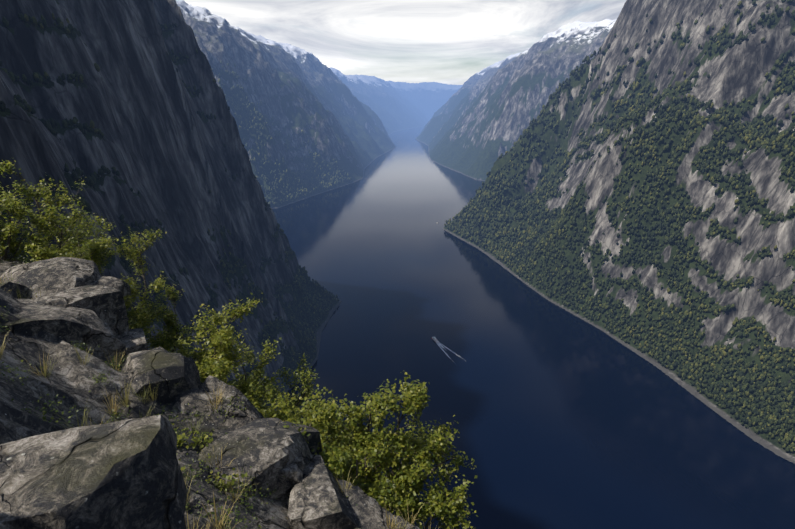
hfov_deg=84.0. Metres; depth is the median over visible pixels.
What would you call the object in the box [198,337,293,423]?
birch shrub
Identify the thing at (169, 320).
birch shrub
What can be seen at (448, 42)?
sky
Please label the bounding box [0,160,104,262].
birch shrub
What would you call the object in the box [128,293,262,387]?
birch shrub
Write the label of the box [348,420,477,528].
birch shrub
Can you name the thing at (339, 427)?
birch shrub
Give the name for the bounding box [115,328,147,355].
outcrop rock
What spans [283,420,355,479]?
birch shrub
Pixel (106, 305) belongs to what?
outcrop rock
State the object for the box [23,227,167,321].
birch shrub
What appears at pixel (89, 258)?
birch shrub
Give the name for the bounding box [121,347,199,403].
outcrop rock
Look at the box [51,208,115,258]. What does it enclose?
birch shrub
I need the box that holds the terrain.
[0,0,794,463]
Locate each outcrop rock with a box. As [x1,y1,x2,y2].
[0,257,130,298]
[0,282,28,298]
[0,299,126,364]
[0,414,186,528]
[35,285,129,335]
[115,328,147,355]
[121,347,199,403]
[197,418,322,502]
[287,454,357,528]
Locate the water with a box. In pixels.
[272,126,794,528]
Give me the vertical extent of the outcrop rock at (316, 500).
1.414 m
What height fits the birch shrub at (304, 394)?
2.258 m
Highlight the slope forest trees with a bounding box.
[0,0,794,455]
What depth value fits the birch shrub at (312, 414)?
6.85 m
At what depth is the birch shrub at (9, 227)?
8.59 m
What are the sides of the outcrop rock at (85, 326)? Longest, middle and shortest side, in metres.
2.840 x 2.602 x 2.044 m
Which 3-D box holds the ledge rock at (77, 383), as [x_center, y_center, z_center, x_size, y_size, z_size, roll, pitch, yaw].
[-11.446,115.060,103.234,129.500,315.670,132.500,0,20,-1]
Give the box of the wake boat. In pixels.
[438,343,460,358]
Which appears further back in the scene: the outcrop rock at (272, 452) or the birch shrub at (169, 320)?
the birch shrub at (169, 320)
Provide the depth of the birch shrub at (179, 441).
5.03 m
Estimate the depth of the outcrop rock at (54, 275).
7.46 m
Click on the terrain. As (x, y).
(164, 150)
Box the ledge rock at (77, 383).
[0,253,418,528]
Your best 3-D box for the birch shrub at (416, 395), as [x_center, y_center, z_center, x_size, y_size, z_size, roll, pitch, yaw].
[-0.211,2.929,6.533,2.190,3.019,1.610,-11,22,-27]
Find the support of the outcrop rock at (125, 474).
on the ledge rock at (77, 383)
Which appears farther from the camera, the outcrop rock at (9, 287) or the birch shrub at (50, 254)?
the birch shrub at (50, 254)
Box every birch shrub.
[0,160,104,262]
[0,163,60,260]
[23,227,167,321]
[28,246,125,303]
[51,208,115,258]
[128,284,205,352]
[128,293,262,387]
[174,427,248,490]
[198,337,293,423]
[200,340,275,396]
[218,352,319,420]
[259,384,374,495]
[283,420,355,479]
[307,396,381,462]
[322,370,459,513]
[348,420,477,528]
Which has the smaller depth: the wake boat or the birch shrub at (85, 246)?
the birch shrub at (85, 246)
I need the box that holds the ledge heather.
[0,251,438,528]
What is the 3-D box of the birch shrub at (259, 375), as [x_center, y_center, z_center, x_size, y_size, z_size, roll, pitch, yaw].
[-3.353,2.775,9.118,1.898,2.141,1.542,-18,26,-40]
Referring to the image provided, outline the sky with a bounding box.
[184,0,625,84]

